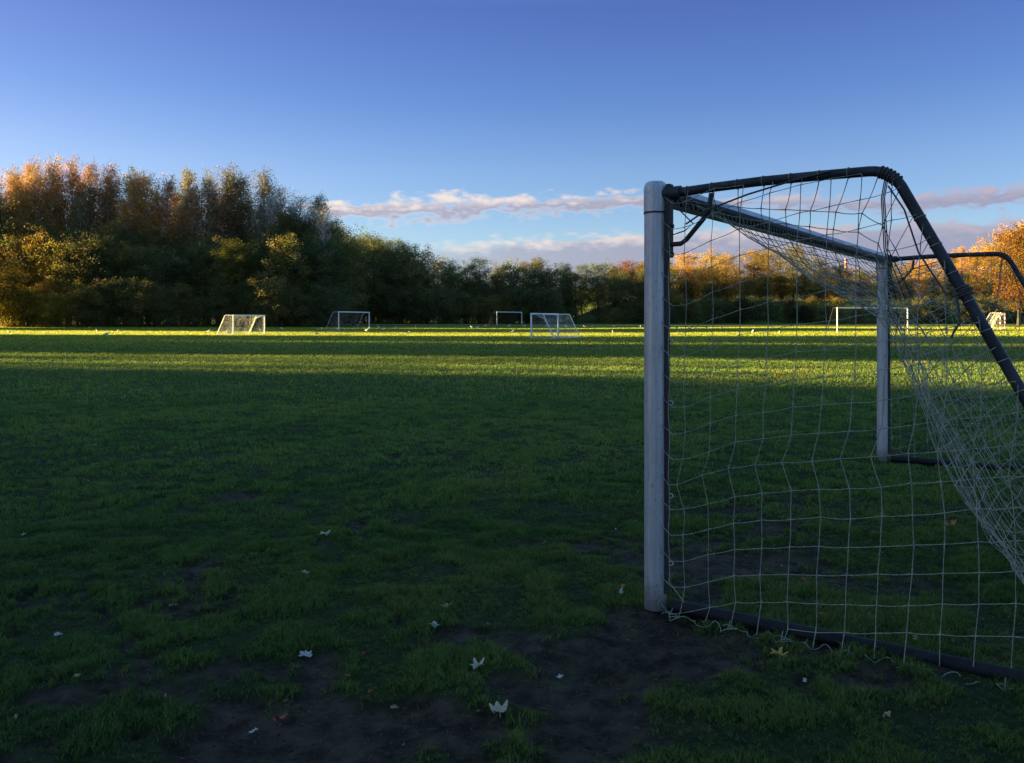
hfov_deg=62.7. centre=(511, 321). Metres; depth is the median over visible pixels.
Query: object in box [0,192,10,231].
birch tree
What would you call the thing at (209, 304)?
bush
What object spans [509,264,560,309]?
broadleaf tree
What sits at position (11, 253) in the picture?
broadleaf tree
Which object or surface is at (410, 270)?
broadleaf tree
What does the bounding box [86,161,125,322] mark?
birch tree
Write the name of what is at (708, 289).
broadleaf tree
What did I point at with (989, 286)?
broadleaf tree
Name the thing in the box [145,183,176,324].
birch tree
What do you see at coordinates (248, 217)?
birch tree
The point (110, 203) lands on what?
birch tree
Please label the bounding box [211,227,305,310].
broadleaf tree
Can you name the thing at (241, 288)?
bush
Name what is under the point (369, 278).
broadleaf tree
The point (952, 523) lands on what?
fallen leaf
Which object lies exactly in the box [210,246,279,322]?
broadleaf tree
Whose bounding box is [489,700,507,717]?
fallen leaf
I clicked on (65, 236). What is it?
broadleaf tree
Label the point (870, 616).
fallen leaf
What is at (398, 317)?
bush
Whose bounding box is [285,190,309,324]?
bare birch
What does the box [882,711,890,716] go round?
fallen leaf
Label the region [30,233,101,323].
broadleaf tree
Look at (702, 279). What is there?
broadleaf tree
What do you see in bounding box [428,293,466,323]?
bush
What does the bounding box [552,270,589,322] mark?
broadleaf tree
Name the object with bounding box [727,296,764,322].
bush
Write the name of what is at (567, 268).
broadleaf tree
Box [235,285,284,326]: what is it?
bush
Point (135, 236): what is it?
broadleaf tree
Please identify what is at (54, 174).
birch tree
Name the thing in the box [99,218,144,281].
broadleaf tree
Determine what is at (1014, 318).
bush
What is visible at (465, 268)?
broadleaf tree
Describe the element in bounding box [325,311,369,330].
football goal
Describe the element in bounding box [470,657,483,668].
fallen leaf
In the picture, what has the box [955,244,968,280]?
birch tree
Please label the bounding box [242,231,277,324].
broadleaf tree
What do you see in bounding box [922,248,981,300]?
broadleaf tree
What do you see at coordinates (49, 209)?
birch tree
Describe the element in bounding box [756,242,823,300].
broadleaf tree
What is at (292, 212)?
bare birch
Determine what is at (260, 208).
birch tree
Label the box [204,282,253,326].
bush
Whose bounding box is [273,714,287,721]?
fallen leaf
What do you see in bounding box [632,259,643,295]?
broadleaf tree
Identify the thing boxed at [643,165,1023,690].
football goal
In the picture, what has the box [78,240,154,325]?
broadleaf tree
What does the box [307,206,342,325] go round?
bare birch
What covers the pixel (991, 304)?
bush
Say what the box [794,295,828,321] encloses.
bush
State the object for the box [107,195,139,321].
birch tree
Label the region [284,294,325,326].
bush
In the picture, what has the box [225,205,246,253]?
birch tree
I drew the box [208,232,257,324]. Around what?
broadleaf tree
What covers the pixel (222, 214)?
birch tree
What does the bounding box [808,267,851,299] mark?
bush
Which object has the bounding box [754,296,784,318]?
bush
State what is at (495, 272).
broadleaf tree
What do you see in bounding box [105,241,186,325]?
broadleaf tree
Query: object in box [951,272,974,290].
broadleaf tree
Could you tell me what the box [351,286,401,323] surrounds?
bush
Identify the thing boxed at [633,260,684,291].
broadleaf tree
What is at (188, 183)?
birch tree
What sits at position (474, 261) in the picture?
broadleaf tree
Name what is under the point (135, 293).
bush
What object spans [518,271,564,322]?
broadleaf tree
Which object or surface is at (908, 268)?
broadleaf tree
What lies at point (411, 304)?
bush
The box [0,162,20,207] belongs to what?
birch tree
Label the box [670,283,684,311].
broadleaf tree
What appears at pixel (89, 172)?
birch tree
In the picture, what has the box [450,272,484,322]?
broadleaf tree
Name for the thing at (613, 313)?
bush
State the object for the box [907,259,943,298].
broadleaf tree
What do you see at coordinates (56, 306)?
bush
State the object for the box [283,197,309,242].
bare birch
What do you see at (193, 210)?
birch tree
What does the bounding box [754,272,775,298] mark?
broadleaf tree
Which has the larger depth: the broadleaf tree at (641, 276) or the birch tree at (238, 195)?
the broadleaf tree at (641, 276)
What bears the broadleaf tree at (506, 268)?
on the ground at (378, 737)
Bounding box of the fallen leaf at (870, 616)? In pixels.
[864,611,876,621]
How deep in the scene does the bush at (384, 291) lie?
171.01 m
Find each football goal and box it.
[217,315,265,334]
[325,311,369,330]
[488,312,521,324]
[530,313,579,338]
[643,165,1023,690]
[827,307,908,331]
[987,312,1005,328]
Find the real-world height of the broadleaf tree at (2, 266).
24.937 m
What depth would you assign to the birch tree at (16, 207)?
149.53 m
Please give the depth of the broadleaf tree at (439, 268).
194.84 m
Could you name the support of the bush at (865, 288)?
on the ground at (378, 737)
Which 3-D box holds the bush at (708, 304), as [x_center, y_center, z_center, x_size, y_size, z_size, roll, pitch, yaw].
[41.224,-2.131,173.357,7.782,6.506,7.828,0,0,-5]
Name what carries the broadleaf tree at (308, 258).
on the ground at (378, 737)
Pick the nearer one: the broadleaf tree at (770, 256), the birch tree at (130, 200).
the birch tree at (130, 200)
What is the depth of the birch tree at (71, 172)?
154.12 m
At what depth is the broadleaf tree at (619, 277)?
197.57 m
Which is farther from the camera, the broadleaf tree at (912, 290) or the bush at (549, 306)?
the broadleaf tree at (912, 290)
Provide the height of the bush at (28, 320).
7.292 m
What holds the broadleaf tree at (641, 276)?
on the ground at (378, 737)
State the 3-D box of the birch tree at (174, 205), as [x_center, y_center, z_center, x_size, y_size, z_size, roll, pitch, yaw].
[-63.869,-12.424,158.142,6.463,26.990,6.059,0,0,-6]
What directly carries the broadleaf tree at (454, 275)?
on the ground at (378, 737)
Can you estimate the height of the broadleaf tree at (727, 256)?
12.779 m
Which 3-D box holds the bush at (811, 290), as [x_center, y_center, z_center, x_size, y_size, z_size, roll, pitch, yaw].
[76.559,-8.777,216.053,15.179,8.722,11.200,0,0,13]
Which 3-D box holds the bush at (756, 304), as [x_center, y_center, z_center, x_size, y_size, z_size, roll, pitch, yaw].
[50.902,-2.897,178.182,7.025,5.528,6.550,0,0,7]
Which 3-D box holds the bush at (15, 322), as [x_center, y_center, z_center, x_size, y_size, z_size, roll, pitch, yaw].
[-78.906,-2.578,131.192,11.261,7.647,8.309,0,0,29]
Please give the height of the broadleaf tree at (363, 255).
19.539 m
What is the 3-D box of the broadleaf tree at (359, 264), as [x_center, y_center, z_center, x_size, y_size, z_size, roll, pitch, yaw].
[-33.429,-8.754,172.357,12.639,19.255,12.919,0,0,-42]
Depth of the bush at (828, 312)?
172.54 m
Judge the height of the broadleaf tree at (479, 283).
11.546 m
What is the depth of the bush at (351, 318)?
171.00 m
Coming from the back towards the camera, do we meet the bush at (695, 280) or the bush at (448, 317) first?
the bush at (695, 280)
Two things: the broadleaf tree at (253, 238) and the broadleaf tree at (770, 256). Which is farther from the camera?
the broadleaf tree at (770, 256)
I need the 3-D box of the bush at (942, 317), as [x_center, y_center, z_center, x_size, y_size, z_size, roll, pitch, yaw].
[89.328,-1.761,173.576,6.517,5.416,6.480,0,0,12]
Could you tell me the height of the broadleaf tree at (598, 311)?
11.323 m
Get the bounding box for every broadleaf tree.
[0,177,30,299]
[0,202,39,255]
[0,212,20,238]
[0,217,56,276]
[0,225,50,322]
[0,225,80,324]
[0,234,11,287]
[0,242,33,297]
[0,252,22,278]
[5,217,56,324]
[20,247,81,325]
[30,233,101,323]
[31,223,76,324]
[45,229,128,313]
[48,227,88,324]
[64,237,141,325]
[69,229,100,276]
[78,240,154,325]
[80,226,116,323]
[90,215,139,318]
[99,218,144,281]
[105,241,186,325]
[121,227,161,319]
[129,223,175,319]
[143,249,200,314]
[158,243,213,323]
[172,241,225,322]
[182,230,216,304]
[182,236,244,325]
[193,254,273,322]
[195,235,225,281]
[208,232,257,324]
[209,237,261,324]
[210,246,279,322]
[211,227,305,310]
[237,238,259,321]
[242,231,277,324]
[245,201,304,324]
[250,231,330,325]
[260,207,312,324]
[276,236,341,325]
[281,231,360,320]
[288,214,336,293]
[294,222,356,321]
[303,222,348,290]
[313,217,368,322]
[334,222,375,241]
[336,237,383,324]
[339,232,373,322]
[340,240,369,324]
[351,235,375,323]
[356,249,391,323]
[356,257,394,318]
[357,231,395,322]
[357,233,392,322]
[370,236,419,321]
[375,238,401,265]
[376,239,419,319]
[379,259,418,322]
[389,255,447,322]
[399,243,449,321]
[403,266,455,322]
[427,255,454,300]
[435,266,472,321]
[437,258,467,297]
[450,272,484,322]
[453,260,492,322]
[464,255,500,322]
[466,271,492,323]
[470,269,518,320]
[484,257,531,316]
[486,262,507,319]
[491,267,528,321]
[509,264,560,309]
[514,261,539,296]
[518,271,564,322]
[524,255,557,320]
[541,263,565,320]
[552,261,575,318]
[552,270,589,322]
[555,267,593,322]
[569,264,591,314]
[578,272,617,322]
[580,258,615,307]
[599,272,627,316]
[604,262,624,297]
[604,270,643,319]
[615,259,638,293]
[627,266,643,304]
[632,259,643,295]
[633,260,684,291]
[641,266,695,309]
[670,251,710,300]
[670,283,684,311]
[678,277,703,306]
[683,247,738,299]
[698,251,753,300]
[700,280,726,302]
[706,274,740,303]
[724,245,781,297]
[732,274,759,298]
[745,247,791,297]
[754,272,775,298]
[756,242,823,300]
[771,273,792,300]
[791,271,821,300]
[803,255,845,299]
[811,275,828,298]
[817,262,860,297]
[834,282,852,297]
[836,267,872,300]
[852,282,872,298]
[863,263,904,300]
[866,282,876,300]
[890,280,900,300]
[897,260,927,300]
[900,278,926,299]
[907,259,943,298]
[915,275,943,297]
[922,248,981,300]
[938,275,954,300]
[943,245,1007,298]
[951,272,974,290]
[966,236,1014,295]
[972,221,1023,297]
[976,271,999,299]
[977,222,1023,324]
[985,266,1015,298]
[997,259,1023,293]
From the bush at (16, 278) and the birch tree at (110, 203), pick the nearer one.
the bush at (16, 278)
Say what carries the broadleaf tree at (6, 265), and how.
on the ground at (378, 737)
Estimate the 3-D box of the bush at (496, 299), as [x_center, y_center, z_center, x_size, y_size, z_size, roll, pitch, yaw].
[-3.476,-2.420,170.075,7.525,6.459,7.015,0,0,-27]
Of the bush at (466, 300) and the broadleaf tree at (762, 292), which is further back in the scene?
the broadleaf tree at (762, 292)
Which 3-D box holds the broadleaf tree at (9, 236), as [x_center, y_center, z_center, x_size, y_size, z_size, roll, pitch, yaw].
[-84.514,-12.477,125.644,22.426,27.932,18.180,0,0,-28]
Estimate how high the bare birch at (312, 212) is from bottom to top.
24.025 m
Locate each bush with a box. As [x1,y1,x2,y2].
[0,264,47,326]
[0,283,45,326]
[0,287,49,326]
[25,280,70,326]
[26,291,78,326]
[41,278,105,326]
[51,283,106,326]
[76,277,134,326]
[90,273,148,326]
[101,276,178,326]
[113,275,186,326]
[141,285,191,326]
[172,295,220,326]
[186,286,239,326]
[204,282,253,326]
[210,278,258,326]
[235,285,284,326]
[236,276,305,326]
[264,285,313,326]
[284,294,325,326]
[291,279,355,326]
[303,289,355,326]
[331,310,361,323]
[343,292,376,323]
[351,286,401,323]
[363,283,404,323]
[377,287,419,323]
[384,285,427,323]
[397,290,442,323]
[410,285,463,323]
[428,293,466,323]
[448,291,476,323]
[464,294,504,323]
[478,294,516,323]
[492,293,533,323]
[495,279,541,323]
[515,291,555,323]
[521,285,568,323]
[549,303,574,323]
[567,307,587,323]
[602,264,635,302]
[603,307,626,323]
[620,308,641,323]
[631,301,643,323]
[670,306,682,323]
[671,264,718,300]
[671,300,684,317]
[677,294,704,321]
[691,297,730,323]
[701,267,740,299]
[703,298,733,322]
[716,301,743,322]
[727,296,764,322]
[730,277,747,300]
[735,271,788,300]
[741,295,769,319]
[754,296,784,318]
[762,274,787,300]
[772,298,801,322]
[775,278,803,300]
[788,271,835,300]
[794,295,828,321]
[795,305,815,322]
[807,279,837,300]
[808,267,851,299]
[813,303,842,323]
[824,296,850,322]
[828,267,868,300]
[843,305,868,323]
[847,274,876,300]
[854,302,874,322]
[867,301,897,321]
[890,301,911,322]
[892,275,914,300]
[904,296,939,322]
[910,292,946,319]
[929,301,961,322]
[936,270,978,300]
[952,292,995,323]
[982,295,1010,319]
[999,303,1023,323]
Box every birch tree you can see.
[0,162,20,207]
[0,164,67,241]
[0,179,12,222]
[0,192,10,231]
[2,194,16,216]
[3,167,26,211]
[5,183,43,232]
[11,154,48,219]
[24,185,64,236]
[33,154,72,241]
[40,169,72,322]
[54,153,95,241]
[65,182,88,324]
[66,179,105,242]
[67,192,94,324]
[76,157,101,230]
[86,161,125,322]
[95,176,129,277]
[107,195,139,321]
[110,165,150,228]
[113,174,153,245]
[120,170,173,324]
[139,173,188,256]
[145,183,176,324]
[166,188,181,241]
[169,166,202,320]
[169,202,191,320]
[172,180,212,324]
[178,200,207,324]
[186,166,227,324]
[200,183,218,323]
[203,160,253,318]
[204,196,235,240]
[217,186,238,235]
[220,170,257,324]
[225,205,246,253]
[235,197,254,244]
[240,163,287,244]
[243,199,270,252]
[306,194,334,324]
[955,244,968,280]
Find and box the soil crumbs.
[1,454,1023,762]
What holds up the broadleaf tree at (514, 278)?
on the ground at (378, 737)
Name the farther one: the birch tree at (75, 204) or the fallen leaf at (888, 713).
the birch tree at (75, 204)
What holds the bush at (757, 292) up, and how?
on the ground at (378, 737)
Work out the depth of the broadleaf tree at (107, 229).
144.19 m
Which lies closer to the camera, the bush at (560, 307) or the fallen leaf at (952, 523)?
the fallen leaf at (952, 523)
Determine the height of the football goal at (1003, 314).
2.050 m
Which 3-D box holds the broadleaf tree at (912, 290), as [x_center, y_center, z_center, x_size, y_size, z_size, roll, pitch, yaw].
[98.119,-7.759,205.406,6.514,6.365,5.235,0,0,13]
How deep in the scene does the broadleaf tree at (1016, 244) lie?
149.81 m
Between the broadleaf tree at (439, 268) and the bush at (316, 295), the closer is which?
the bush at (316, 295)
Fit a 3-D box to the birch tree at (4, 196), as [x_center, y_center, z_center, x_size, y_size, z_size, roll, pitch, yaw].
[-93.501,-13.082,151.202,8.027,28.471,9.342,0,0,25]
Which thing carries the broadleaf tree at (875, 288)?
on the ground at (378, 737)
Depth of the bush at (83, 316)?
130.51 m
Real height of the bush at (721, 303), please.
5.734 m
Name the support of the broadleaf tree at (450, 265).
on the ground at (378, 737)
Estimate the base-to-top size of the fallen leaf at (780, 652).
0.029 m
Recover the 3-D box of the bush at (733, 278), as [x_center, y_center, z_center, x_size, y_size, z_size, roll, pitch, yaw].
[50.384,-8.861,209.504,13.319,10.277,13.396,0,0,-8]
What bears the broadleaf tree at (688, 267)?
on the ground at (378, 737)
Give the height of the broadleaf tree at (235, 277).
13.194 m
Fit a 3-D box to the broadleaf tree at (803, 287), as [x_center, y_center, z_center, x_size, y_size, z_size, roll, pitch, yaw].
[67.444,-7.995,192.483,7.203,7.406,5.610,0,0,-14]
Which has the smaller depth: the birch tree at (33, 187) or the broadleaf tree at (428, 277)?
the birch tree at (33, 187)
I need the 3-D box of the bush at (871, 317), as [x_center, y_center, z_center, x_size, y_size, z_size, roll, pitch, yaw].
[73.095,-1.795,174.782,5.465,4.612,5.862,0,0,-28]
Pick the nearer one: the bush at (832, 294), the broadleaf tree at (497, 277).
the broadleaf tree at (497, 277)
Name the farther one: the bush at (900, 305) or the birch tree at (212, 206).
the bush at (900, 305)
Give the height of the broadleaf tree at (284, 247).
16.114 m
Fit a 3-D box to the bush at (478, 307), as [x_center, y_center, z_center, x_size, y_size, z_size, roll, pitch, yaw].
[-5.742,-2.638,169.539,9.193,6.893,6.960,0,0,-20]
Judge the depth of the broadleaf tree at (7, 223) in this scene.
147.35 m
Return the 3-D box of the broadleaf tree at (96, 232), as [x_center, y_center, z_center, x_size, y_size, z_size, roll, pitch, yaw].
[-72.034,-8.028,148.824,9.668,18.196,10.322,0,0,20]
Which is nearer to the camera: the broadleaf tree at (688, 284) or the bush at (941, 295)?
the broadleaf tree at (688, 284)
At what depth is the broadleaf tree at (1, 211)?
145.85 m
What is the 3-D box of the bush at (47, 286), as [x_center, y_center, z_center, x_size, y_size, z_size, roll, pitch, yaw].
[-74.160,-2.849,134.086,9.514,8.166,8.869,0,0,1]
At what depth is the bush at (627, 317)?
170.94 m
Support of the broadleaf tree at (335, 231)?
on the ground at (378, 737)
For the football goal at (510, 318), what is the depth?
158.48 m
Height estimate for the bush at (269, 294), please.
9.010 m
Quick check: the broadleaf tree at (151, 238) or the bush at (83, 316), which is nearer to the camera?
the bush at (83, 316)
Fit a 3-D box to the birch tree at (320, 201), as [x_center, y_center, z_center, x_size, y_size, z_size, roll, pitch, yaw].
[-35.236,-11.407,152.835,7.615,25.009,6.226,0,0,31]
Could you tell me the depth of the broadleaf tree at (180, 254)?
140.25 m
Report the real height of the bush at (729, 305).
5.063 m
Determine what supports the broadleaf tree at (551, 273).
on the ground at (378, 737)
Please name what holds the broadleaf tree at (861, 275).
on the ground at (378, 737)
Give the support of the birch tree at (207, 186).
on the ground at (378, 737)
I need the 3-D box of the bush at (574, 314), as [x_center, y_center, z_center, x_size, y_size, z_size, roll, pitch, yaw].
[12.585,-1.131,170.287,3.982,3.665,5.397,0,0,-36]
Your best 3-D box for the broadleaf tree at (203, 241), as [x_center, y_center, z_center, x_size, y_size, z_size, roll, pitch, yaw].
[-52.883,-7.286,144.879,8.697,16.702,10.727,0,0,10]
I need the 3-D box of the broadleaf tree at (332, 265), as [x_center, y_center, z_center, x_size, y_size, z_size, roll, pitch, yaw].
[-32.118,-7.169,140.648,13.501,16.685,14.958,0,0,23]
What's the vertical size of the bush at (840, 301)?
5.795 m
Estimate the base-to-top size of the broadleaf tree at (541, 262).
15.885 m
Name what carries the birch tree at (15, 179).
on the ground at (378, 737)
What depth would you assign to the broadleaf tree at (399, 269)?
178.21 m
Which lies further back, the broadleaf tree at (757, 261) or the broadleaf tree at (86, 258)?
the broadleaf tree at (757, 261)
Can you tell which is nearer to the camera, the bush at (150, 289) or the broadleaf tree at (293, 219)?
the bush at (150, 289)
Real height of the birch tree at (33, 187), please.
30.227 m
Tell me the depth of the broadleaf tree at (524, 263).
191.56 m
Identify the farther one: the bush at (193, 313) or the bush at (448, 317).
the bush at (448, 317)
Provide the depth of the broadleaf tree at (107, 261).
136.40 m
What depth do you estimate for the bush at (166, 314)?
131.61 m
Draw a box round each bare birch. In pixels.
[245,187,298,254]
[263,189,285,324]
[271,183,298,324]
[280,202,301,242]
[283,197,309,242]
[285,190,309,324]
[301,194,323,309]
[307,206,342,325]
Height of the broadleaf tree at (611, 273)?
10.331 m
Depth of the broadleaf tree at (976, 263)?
219.04 m
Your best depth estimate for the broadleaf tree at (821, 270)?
209.99 m
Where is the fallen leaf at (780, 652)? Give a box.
[770,647,788,655]
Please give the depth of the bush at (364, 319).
171.60 m
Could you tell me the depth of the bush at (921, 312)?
173.51 m
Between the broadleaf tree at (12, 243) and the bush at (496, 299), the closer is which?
the broadleaf tree at (12, 243)
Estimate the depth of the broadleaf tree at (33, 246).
139.24 m
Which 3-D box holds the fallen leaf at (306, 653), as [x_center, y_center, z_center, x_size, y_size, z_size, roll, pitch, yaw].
[-0.847,1.357,3.421,0.071,0.019,0.042,-1,15,8]
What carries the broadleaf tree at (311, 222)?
on the ground at (378, 737)
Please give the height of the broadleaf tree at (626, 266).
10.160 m
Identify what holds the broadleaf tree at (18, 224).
on the ground at (378, 737)
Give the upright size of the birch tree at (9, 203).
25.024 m
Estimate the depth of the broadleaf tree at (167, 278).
136.67 m
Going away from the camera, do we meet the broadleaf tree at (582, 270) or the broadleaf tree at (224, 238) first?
the broadleaf tree at (224, 238)
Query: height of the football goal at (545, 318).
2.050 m
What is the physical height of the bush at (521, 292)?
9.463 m
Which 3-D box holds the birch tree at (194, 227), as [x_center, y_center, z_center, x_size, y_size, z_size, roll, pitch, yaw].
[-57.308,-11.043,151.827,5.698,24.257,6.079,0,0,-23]
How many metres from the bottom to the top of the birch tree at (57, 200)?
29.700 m
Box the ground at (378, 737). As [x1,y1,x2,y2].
[0,289,1023,762]
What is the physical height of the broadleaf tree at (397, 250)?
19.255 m
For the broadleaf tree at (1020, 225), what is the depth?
226.86 m
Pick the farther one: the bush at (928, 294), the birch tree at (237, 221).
the bush at (928, 294)
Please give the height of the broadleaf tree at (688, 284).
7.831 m
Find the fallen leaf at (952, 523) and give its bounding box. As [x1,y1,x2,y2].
[945,520,955,525]
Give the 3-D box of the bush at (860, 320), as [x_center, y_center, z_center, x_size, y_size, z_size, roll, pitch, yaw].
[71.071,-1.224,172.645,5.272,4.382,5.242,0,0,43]
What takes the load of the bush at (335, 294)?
on the ground at (378, 737)
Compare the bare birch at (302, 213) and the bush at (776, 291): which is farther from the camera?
the bush at (776, 291)
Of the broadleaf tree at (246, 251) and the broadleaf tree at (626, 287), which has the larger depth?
the broadleaf tree at (626, 287)
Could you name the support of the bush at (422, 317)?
on the ground at (378, 737)
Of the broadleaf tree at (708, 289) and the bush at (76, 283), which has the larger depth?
the broadleaf tree at (708, 289)
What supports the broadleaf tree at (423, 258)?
on the ground at (378, 737)
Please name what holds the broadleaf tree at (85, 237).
on the ground at (378, 737)
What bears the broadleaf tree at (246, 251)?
on the ground at (378, 737)
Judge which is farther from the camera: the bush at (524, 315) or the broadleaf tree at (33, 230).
the bush at (524, 315)
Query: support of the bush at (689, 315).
on the ground at (378, 737)
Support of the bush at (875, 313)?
on the ground at (378, 737)
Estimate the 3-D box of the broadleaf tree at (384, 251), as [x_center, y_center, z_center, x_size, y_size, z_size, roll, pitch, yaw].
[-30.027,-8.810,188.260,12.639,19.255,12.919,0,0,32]
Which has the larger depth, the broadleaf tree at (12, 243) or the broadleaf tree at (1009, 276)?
the broadleaf tree at (1009, 276)
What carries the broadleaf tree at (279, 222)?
on the ground at (378, 737)
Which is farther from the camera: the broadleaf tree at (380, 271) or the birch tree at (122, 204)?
the broadleaf tree at (380, 271)
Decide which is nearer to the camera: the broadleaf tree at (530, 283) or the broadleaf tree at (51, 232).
the broadleaf tree at (51, 232)
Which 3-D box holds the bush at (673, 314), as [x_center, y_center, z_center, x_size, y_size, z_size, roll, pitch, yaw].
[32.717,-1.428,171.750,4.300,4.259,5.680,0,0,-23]
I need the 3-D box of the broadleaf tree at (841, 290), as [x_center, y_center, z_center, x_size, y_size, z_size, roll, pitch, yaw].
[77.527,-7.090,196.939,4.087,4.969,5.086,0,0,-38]
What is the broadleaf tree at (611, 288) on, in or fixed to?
on the ground at (378, 737)
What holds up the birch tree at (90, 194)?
on the ground at (378, 737)
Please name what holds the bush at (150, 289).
on the ground at (378, 737)
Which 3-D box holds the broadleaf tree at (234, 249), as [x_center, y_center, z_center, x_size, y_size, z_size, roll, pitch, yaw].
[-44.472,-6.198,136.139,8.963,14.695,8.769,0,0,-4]
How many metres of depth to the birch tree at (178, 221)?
155.99 m
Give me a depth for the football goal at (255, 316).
86.22 m
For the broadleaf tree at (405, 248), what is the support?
on the ground at (378, 737)
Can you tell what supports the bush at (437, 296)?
on the ground at (378, 737)
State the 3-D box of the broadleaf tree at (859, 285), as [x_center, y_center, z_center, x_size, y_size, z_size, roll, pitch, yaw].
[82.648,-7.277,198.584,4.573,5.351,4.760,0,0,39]
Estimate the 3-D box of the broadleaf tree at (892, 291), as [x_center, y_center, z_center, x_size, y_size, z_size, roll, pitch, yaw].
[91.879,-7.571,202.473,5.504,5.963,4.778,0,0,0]
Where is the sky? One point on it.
(524, 130)
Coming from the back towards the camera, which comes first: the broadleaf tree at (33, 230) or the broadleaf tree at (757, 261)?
the broadleaf tree at (757, 261)
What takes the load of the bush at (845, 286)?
on the ground at (378, 737)
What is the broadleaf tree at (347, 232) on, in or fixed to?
on the ground at (378, 737)
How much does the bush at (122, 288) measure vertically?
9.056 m
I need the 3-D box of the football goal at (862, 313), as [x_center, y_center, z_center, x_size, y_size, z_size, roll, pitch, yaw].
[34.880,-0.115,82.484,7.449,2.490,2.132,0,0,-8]
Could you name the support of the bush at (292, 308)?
on the ground at (378, 737)
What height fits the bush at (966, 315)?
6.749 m
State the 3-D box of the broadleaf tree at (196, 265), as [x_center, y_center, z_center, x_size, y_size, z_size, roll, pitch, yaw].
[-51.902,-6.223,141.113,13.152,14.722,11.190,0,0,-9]
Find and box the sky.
[0,0,1023,286]
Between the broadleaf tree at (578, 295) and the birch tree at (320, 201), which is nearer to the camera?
the birch tree at (320, 201)
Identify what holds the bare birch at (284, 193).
on the ground at (378, 737)
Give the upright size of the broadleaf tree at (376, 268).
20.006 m
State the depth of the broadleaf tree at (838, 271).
205.01 m
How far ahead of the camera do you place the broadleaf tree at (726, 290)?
184.42 m
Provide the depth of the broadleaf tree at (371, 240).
185.50 m
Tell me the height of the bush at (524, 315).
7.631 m
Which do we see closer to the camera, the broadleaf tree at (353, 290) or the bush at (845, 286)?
the broadleaf tree at (353, 290)
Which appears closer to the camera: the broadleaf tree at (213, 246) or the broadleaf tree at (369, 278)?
the broadleaf tree at (213, 246)
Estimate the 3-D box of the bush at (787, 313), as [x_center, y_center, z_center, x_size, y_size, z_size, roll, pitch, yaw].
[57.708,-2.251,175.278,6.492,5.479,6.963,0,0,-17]
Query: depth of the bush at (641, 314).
171.60 m
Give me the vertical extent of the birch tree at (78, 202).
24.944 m
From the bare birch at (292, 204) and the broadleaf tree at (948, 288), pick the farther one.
the broadleaf tree at (948, 288)
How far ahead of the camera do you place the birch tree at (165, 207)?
149.52 m
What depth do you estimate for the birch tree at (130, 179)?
154.41 m
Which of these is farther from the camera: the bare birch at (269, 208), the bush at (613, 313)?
the bush at (613, 313)
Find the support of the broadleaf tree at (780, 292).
on the ground at (378, 737)
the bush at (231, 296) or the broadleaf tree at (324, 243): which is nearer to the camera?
the bush at (231, 296)
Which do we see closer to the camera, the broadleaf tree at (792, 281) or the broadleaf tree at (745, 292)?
the broadleaf tree at (745, 292)
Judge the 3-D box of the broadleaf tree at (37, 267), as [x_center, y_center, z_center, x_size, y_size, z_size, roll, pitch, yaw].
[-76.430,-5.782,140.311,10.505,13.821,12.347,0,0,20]
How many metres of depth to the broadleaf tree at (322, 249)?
144.37 m
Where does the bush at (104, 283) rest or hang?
on the ground at (378, 737)
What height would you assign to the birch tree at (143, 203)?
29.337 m
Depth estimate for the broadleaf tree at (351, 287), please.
152.80 m
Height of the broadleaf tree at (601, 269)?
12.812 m
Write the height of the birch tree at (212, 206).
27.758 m
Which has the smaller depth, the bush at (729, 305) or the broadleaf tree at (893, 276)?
the bush at (729, 305)
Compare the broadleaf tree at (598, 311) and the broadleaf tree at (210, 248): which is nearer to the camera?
the broadleaf tree at (210, 248)
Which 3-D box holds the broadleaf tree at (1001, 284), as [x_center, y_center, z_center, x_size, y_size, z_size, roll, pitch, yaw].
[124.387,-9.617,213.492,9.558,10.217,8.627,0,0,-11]
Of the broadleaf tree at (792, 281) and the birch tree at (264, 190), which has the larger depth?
the broadleaf tree at (792, 281)
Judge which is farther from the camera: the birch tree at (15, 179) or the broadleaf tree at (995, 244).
the broadleaf tree at (995, 244)
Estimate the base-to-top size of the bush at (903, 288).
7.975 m
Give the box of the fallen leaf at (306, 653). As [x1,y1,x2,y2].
[299,650,311,656]
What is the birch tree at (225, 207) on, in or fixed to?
on the ground at (378, 737)
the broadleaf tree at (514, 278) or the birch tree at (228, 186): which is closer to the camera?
the birch tree at (228, 186)
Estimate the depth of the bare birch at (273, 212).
151.92 m
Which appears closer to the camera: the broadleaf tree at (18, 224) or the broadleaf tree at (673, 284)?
the broadleaf tree at (18, 224)
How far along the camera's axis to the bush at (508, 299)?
170.12 m
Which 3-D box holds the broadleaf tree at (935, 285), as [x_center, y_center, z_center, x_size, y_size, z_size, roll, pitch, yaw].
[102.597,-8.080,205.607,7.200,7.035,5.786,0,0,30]
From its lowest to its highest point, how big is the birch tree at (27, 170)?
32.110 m
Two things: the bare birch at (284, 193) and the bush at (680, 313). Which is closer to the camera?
the bare birch at (284, 193)
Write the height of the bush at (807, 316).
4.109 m

